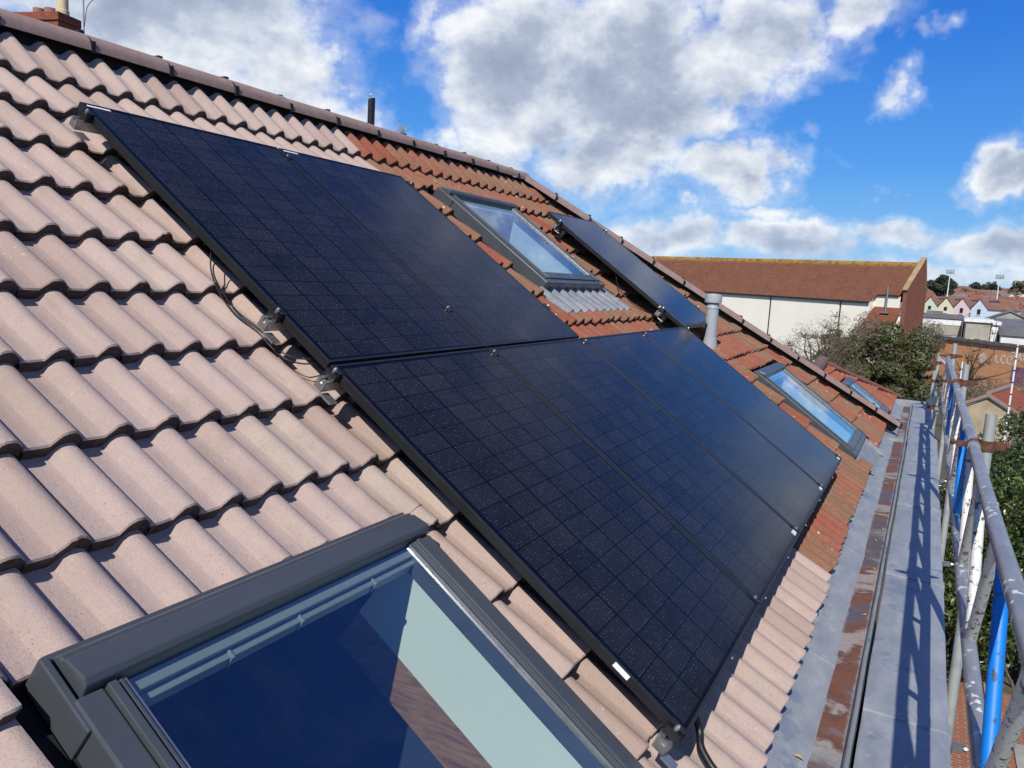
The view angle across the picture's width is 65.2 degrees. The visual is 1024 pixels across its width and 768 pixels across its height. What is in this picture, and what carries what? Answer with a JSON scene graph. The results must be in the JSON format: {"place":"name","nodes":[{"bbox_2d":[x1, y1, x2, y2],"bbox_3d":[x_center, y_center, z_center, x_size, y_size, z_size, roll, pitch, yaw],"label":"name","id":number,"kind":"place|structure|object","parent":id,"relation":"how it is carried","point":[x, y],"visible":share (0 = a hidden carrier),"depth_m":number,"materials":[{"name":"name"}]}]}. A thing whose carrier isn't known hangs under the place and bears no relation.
{"place":"outdoors","nodes":[
{"label":"outdoors","id":0,"kind":"place"},
{"bbox_2d":[0,0,1023,288],"label":"sky","id":1,"kind":"structure","parent":0,"point":[845,130],"materials":[{"name":"blue"}]},
{"bbox_2d":[653,256,926,362],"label":"hall","id":2,"kind":"structure","parent":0,"point":[775,299],"depth_m":65.12,"materials":[{"name":"brown plain tile"},{"name":"brick"},{"name":"white render"}]},
{"bbox_2d":[924,296,945,312],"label":"terraced house","id":3,"kind":"structure","parent":0,"point":[932,302],"depth_m":158.96,"materials":[{"name":"paint"}]},
{"bbox_2d":[850,372,1023,767],"bbox_3d":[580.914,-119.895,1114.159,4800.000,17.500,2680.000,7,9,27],"label":"ground","id":4,"kind":"structure","parent":0,"point":[1008,689],"depth_m":15.80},
{"bbox_2d":[0,8,950,767],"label":"house","id":5,"kind":"structure","parent":4,"relation":"on","point":[228,538],"depth_m":2.73,"materials":[{"name":"concrete roof tile"},{"name":"brick"},{"name":"weathered red tile"}]},
{"bbox_2d":[69,108,413,185],"bbox_3d":[-1.302,-1.170,4.359,0.254,0.172,2.394,7,9,27],"label":"mounting rail","id":6,"kind":"object","parent":5,"relation":"attached to","point":[82,120],"visible":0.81,"depth_m":3.28,"materials":[{"name":"metal"}]},
{"bbox_2d":[6,512,643,767],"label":"roof window","id":7,"kind":"structure","parent":5,"relation":"in","point":[369,646],"depth_m":2.40,"materials":[{"name":"metal"}]},
{"bbox_2d":[394,122,407,133],"bbox_3d":[-0.913,-2.127,6.652,0.107,0.117,0.157,7,9,27],"label":"weed","id":8,"kind":"object","parent":5,"relation":"on","point":[397,130],"visible":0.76,"depth_m":6.65,"materials":[{"name":"grey plant"}]},
{"bbox_2d":[257,303,550,347],"bbox_3d":[-0.409,-0.319,3.980,0.254,0.172,2.394,7,9,27],"label":"mounting rail","id":9,"kind":"object","parent":5,"relation":"attached to","point":[272,319],"visible":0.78,"depth_m":2.90,"materials":[{"name":"metal"}]},
{"bbox_2d":[77,102,485,368],"bbox_3d":[-0.968,-0.665,3.585,1.661,0.035,1.134,44,23,17],"label":"solar panel","id":10,"kind":"object","parent":9,"relation":"attached to","point":[270,226],"visible":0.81,"depth_m":3.44,"materials":[{"name":"dark glass"},{"name":"silicon cells"},{"name":"black aluminium"}]},
{"bbox_2d":[210,249,318,364],"bbox_3d":[-0.951,-0.303,3.012,0.570,0.416,0.151,7,9,27],"label":"panel cable","id":11,"kind":"object","parent":10,"relation":"hanging from","point":[213,278],"visible":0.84,"depth_m":2.97,"materials":[{"name":"black rubber"}]},
{"bbox_2d":[279,148,578,347],"bbox_3d":[-0.436,-0.772,4.598,1.661,0.035,1.134,44,23,17],"label":"solar panel","id":12,"kind":"object","parent":9,"relation":"attached to","point":[442,258],"visible":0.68,"depth_m":4.50,"materials":[{"name":"dark glass"},{"name":"silicon cells"},{"name":"black aluminium"}]},
{"bbox_2d":[314,326,689,404],"bbox_3d":[0.351,-0.207,4.897,0.254,0.172,4.693,7,9,27],"label":"mounting rail","id":13,"kind":"object","parent":5,"relation":"attached to","point":[329,379],"visible":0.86,"depth_m":2.81,"materials":[{"name":"metal"}]},
{"bbox_2d":[493,338,799,603],"bbox_3d":[0.724,0.334,4.107,1.661,0.036,1.134,44,23,17],"label":"solar panel","id":14,"kind":"object","parent":13,"relation":"attached to","point":[732,525],"visible":0.78,"depth_m":4.00,"materials":[{"name":"dark glass"},{"name":"silicon cells"},{"name":"black aluminium"}]},
{"bbox_2d":[585,331,824,532],"bbox_3d":[1.255,0.227,5.120,1.661,0.036,1.134,44,23,17],"label":"solar panel","id":15,"kind":"object","parent":13,"relation":"attached to","point":[774,478],"visible":0.77,"depth_m":5.03,"materials":[{"name":"dark solar cell glass"},{"name":"black metal frame"}]},
{"bbox_2d":[432,187,630,312],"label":"roof window","id":16,"kind":"structure","parent":5,"relation":"in","point":[565,282],"depth_m":6.30,"materials":[{"name":"metal"}]},
{"bbox_2d":[552,219,606,238],"bbox_3d":[0.611,-1.486,7.872,0.252,0.171,1.249,7,9,27],"label":"mounting rail","id":17,"kind":"object","parent":5,"relation":"attached to","point":[557,224],"visible":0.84,"depth_m":7.34,"materials":[{"name":"metal"}]},
{"bbox_2d":[653,305,699,324],"bbox_3d":[1.483,-0.655,7.503,0.252,0.171,1.249,7,9,27],"label":"mounting rail","id":18,"kind":"object","parent":5,"relation":"attached to","point":[660,311],"visible":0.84,"depth_m":6.94,"materials":[{"name":"metal"}]},
{"bbox_2d":[547,211,707,327],"bbox_3d":[1.162,-1.084,7.628,1.661,0.037,1.135,44,23,17],"label":"solar panel","id":19,"kind":"object","parent":18,"relation":"on","point":[656,290],"visible":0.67,"depth_m":7.49,"materials":[{"name":"dark glass"},{"name":"silicon cells"},{"name":"black aluminium"}]},
{"bbox_2d":[616,276,663,315],"bbox_3d":[1.103,-0.778,7.027,0.461,0.324,0.146,6,8,22],"label":"panel cable","id":20,"kind":"object","parent":19,"relation":"hanging from","point":[629,300],"visible":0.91,"depth_m":6.99,"materials":[{"name":"black rubber"}]},
{"bbox_2d":[694,715,716,767],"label":"conduit","id":21,"kind":"object","parent":5,"relation":"attached to","point":[706,757],"visible":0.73,"depth_m":2.54,"materials":[{"name":"black rubber"}]},
{"bbox_2d":[627,454,840,767],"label":"mounting rail","id":22,"kind":"object","parent":5,"relation":"attached to","point":[672,731],"visible":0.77,"depth_m":2.34,"materials":[{"name":"metal"}]},
{"bbox_2d":[336,348,759,741],"bbox_3d":[0.192,0.441,3.092,1.661,0.036,1.135,44,23,17],"label":"solar panel","id":23,"kind":"object","parent":22,"relation":"attached to","point":[650,603],"visible":0.86,"depth_m":2.93,"materials":[{"name":"dark glass"},{"name":"silicon cells"},{"name":"black aluminium"}]},
{"bbox_2d":[644,327,841,488],"bbox_3d":[1.787,0.120,6.134,1.661,0.036,1.134,44,23,17],"label":"solar panel","id":24,"kind":"object","parent":22,"relation":"attached to","point":[813,457],"visible":0.79,"depth_m":6.06,"materials":[{"name":"dark solar cell glass"},{"name":"black metal frame"}]},
{"bbox_2d":[753,362,883,474],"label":"roof window","id":25,"kind":"structure","parent":5,"relation":"in","point":[800,397],"depth_m":8.07,"materials":[{"name":"glass"}]},
{"bbox_2d":[778,311,878,376],"bbox_3d":[13.296,-0.200,34.163,4.307,5.926,3.840,7,9,27],"label":"bare tree","id":26,"kind":"object","parent":4,"relation":"on","point":[829,355],"visible":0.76,"depth_m":33.83,"materials":[{"name":"brown plant"}]},
{"bbox_2d":[813,356,901,431],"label":"neighbour house","id":27,"kind":"structure","parent":4,"relation":"on","point":[881,397],"depth_m":11.45,"materials":[{"name":"grey concrete"},{"name":"weathered red tile"},{"name":"glass"}]},
{"bbox_2d":[840,377,888,412],"bbox_3d":[4.839,0.251,11.070,0.680,0.583,0.985,7,9,27],"label":"roof window","id":28,"kind":"structure","parent":27,"relation":"in","point":[849,381],"depth_m":11.13,"materials":[{"name":"glass"}]},
{"bbox_2d":[820,311,946,419],"bbox_3d":[16.074,-0.208,35.240,5.268,5.993,4.262,7,9,27],"label":"ivy tree","id":29,"kind":"object","parent":4,"relation":"on","point":[901,366],"visible":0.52,"depth_m":33.93,"materials":[{"name":"green plant"}]},
{"bbox_2d":[922,371,940,412],"bbox_3d":[6.085,2.818,12.309,0.252,6.090,0.066,6,8,20],"label":"scaffold standard","id":30,"kind":"object","parent":4,"relation":"on","point":[933,381],"visible":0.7,"depth_m":11.91,"materials":[{"name":"metal"}]},
{"bbox_2d":[898,311,965,338],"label":"flat roofed workshop","id":31,"kind":"structure","parent":4,"relation":"on","point":[953,324],"depth_m":79.11,"materials":[{"name":"white paint"}]},
{"bbox_2d":[926,310,942,314],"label":"rooflight box","id":32,"kind":"object","parent":31,"relation":"on","point":[934,312],"visible":0.93,"depth_m":82.17,"materials":[{"name":"grey"}]},
{"bbox_2d":[923,396,941,431],"bbox_3d":[5.373,3.170,10.904,0.252,6.090,0.066,6,8,20],"label":"scaffold standard","id":33,"kind":"object","parent":4,"relation":"on","point":[932,407],"visible":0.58,"depth_m":10.51,"materials":[{"name":"metal"}]},
{"bbox_2d":[933,391,938,413],"bbox_3d":[6.603,0.109,12.492,0.048,0.047,5.300,7,9,27],"label":"scaffold ledger","id":34,"kind":"object","parent":33,"relation":"attached to","point":[936,410],"visible":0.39,"depth_m":10.34,"materials":[{"name":"silver metal"}]},
{"bbox_2d":[927,353,941,411],"bbox_3d":[6.223,2.546,12.434,0.252,6.090,0.066,6,8,20],"label":"scaffold standard","id":35,"kind":"object","parent":4,"relation":"on","point":[937,363],"visible":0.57,"depth_m":12.04,"materials":[{"name":"metal"}]},
{"bbox_2d":[927,274,958,296],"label":"dark evergreen","id":36,"kind":"object","parent":4,"relation":"on","point":[938,286],"visible":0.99,"depth_m":296.03,"materials":[{"name":"green plant"}]},
{"bbox_2d":[938,343,962,482],"bbox_3d":[4.946,2.540,9.701,0.252,6.090,0.066,6,8,20],"label":"scaffold standard","id":37,"kind":"object","parent":4,"relation":"on","point":[953,355],"visible":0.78,"depth_m":9.41,"materials":[{"name":"metal"}]},
{"bbox_2d":[946,270,954,296],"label":"floodlight mast","id":38,"kind":"object","parent":4,"relation":"on","point":[949,273],"visible":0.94,"depth_m":259.90,"materials":[{"name":"white metal"}]},
{"bbox_2d":[945,293,964,296],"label":"distant house","id":39,"kind":"structure","parent":4,"relation":"on","point":[960,295],"depth_m":412.30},
{"bbox_2d":[941,364,977,568],"bbox_3d":[3.383,2.855,6.721,0.252,6.090,0.066,6,8,20],"label":"scaffold standard","id":40,"kind":"object","parent":4,"relation":"on","point":[964,382],"visible":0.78,"depth_m":6.44,"materials":[{"name":"metal"}]},
{"bbox_2d":[959,362,962,379],"bbox_3d":[19.434,1.013,34.976,0.074,4.001,0.120,7,9,27],"label":"white pole","id":41,"kind":"object","parent":4,"relation":"on","point":[961,370],"visible":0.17,"depth_m":34.75,"materials":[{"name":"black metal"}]},
{"bbox_2d":[954,290,975,294],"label":"distant house","id":42,"kind":"structure","parent":4,"relation":"on","point":[960,292],"depth_m":483.54,"materials":[{"name":"red tile"}]},
{"bbox_2d":[939,477,990,677],"bbox_3d":[8.266,3.490,15.216,1.542,3.160,3.600,7,9,27],"label":"leggy shrub","id":43,"kind":"object","parent":4,"relation":"on","point":[948,555],"visible":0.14,"depth_m":14.15,"materials":[{"name":"green plant"}]},
{"bbox_2d":[960,287,976,291],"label":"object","id":44,"kind":"object","parent":4,"relation":"on","point":[967,290],"visible":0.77,"depth_m":484.77,"materials":[{"name":"green plant"}]},
{"bbox_2d":[968,293,982,297],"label":"distant house","id":45,"kind":"structure","parent":4,"relation":"on","point":[973,295],"depth_m":403.17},
{"bbox_2d":[961,317,993,340],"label":"grey workshop","id":46,"kind":"structure","parent":4,"relation":"on","point":[975,328],"depth_m":74.54,"materials":[{"name":"beige paint"}]},
{"bbox_2d":[969,282,987,289],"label":"distant tree","id":47,"kind":"object","parent":4,"relation":"on","point":[976,285],"visible":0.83,"depth_m":601.59,"materials":[{"name":"green plant"}]},
{"bbox_2d":[947,413,1010,752],"bbox_3d":[1.995,3.149,4.077,0.252,6.090,0.066,6,8,20],"label":"scaffold standard","id":48,"kind":"object","parent":4,"relation":"on","point":[989,445],"visible":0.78,"depth_m":3.79,"materials":[{"name":"metal"}]},
{"bbox_2d":[940,353,1023,767],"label":"lattice beam","id":49,"kind":"structure","parent":48,"relation":"attached to","point":[992,742],"depth_m":2.46,"materials":[{"name":"grey metal"}]},
{"bbox_2d":[935,320,1023,397],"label":"bare tree","id":50,"kind":"object","parent":4,"relation":"on","point":[971,374],"visible":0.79,"depth_m":47.34,"materials":[{"name":"brown plant"}]},
{"bbox_2d":[969,288,990,292],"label":"distant house","id":51,"kind":"structure","parent":4,"relation":"on","point":[985,291],"depth_m":582.05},
{"bbox_2d":[937,375,1023,439],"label":"scrub","id":52,"kind":"object","parent":4,"relation":"on","point":[978,392],"visible":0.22,"depth_m":46.46,"materials":[{"name":"brown plant"}]},
{"bbox_2d":[943,406,1023,688],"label":"laurel hedge","id":53,"kind":"object","parent":4,"relation":"on","point":[1009,494],"visible":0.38,"depth_m":14.87,"materials":[{"name":"green plant"}]},
{"bbox_2d":[979,291,999,295],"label":"distant house","id":54,"kind":"structure","parent":4,"relation":"on","point":[992,294],"depth_m":477.70,"materials":[{"name":"tile"}]},
{"bbox_2d":[983,294,995,298],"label":"distant house","id":55,"kind":"structure","parent":4,"relation":"on","point":[986,296],"depth_m":401.30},
{"bbox_2d":[986,281,1001,290],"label":"distant tree","id":56,"kind":"object","parent":4,"relation":"on","point":[993,285],"visible":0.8,"depth_m":649.24,"materials":[{"name":"green plant"}]},
{"bbox_2d":[965,384,1023,444],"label":"garage","id":57,"kind":"structure","parent":4,"relation":"on","point":[995,401],"depth_m":38.14,"materials":[{"name":"paint"}]},
{"bbox_2d":[989,320,1001,341],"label":"white annex","id":58,"kind":"object","parent":4,"relation":"on","point":[993,328],"visible":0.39,"depth_m":74.33,"materials":[{"name":"white paint"}]},
{"bbox_2d":[996,275,1003,298],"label":"floodlight mast","id":59,"kind":"object","parent":4,"relation":"on","point":[999,278],"visible":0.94,"depth_m":259.53,"materials":[{"name":"white metal"}]},
{"bbox_2d":[985,310,1023,319],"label":"gabled workshop","id":60,"kind":"structure","parent":4,"relation":"on","point":[1009,314],"depth_m":85.31,"materials":[{"name":"paint"}]},
{"bbox_2d":[995,295,1016,298],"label":"distant house","id":61,"kind":"structure","parent":4,"relation":"on","point":[1002,297],"depth_m":396.32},
{"bbox_2d":[991,290,1022,296],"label":"distant house","id":62,"kind":"structure","parent":4,"relation":"on","point":[1019,295],"depth_m":573.72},
{"bbox_2d":[994,318,1023,344],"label":"white store","id":63,"kind":"structure","parent":4,"relation":"on","point":[1013,333],"depth_m":73.39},
{"bbox_2d":[1003,345,1018,442],"bbox_3d":[18.812,1.054,30.317,0.074,5.101,0.121,7,9,27],"label":"white pole","id":64,"kind":"object","parent":4,"relation":"on","point":[1013,375],"visible":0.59,"depth_m":30.16,"materials":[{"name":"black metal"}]},
{"bbox_2d":[1006,280,1023,294],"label":"distant tree","id":65,"kind":"object","parent":4,"relation":"on","point":[1016,285],"visible":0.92,"depth_m":523.57,"materials":[{"name":"green plant"}]},
{"bbox_3d":[-12.184,-0.876,19.008,9.900,8.400,14.400,7,9,27],"label":"rear house","id":66,"kind":"object","parent":4,"relation":"on","visible":0},
{"bbox_2d":[14,0,82,30],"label":"chimney stack","id":67,"kind":"object","parent":66,"relation":"on","point":[59,15],"visible":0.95,"depth_m":17.18,"materials":[{"name":"brick"}]},
{"bbox_2d":[83,0,92,33],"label":"aerial mast","id":68,"kind":"object","parent":66,"relation":"on","point":[84,18],"visible":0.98,"depth_m":16.99,"materials":[{"name":"metal"}]},
{"bbox_2d":[937,297,961,313],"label":"terraced house","id":69,"kind":"structure","parent":0,"point":[946,305],"depth_m":154.69,"materials":[{"name":"paint"}]},
{"bbox_2d":[953,298,979,334],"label":"terraced house","id":70,"kind":"structure","parent":0,"point":[962,306],"depth_m":149.73,"materials":[{"name":"paint"}]},
{"bbox_2d":[925,335,1023,396],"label":"graffiti wall","id":71,"kind":"structure","parent":0,"point":[1004,355],"depth_m":55.30,"materials":[{"name":"orange brick"}]},
{"bbox_2d":[946,679,1023,767],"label":"path","id":72,"kind":"structure","parent":0,"point":[961,736],"depth_m":12.26,"materials":[{"name":"brick"}]},
{"bbox_2d":[983,682,985,699],"bbox_3d":[7.095,5.289,11.816,0.090,0.250,3.600,7,9,27],"label":"timber edging","id":73,"kind":"object","parent":72,"relation":"on","point":[984,685],"visible":0.11,"depth_m":13.22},
{"bbox_2d":[1014,744,1023,767],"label":"paving slabs","id":74,"kind":"structure","parent":72,"relation":"on","point":[1019,753],"depth_m":11.67,"materials":[{"name":"grey concrete"}]},
{"bbox_2d":[970,298,1020,317],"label":"terraced house","id":75,"kind":"structure","parent":0,"point":[981,308],"depth_m":146.02,"materials":[{"name":"paint"}]}
]}

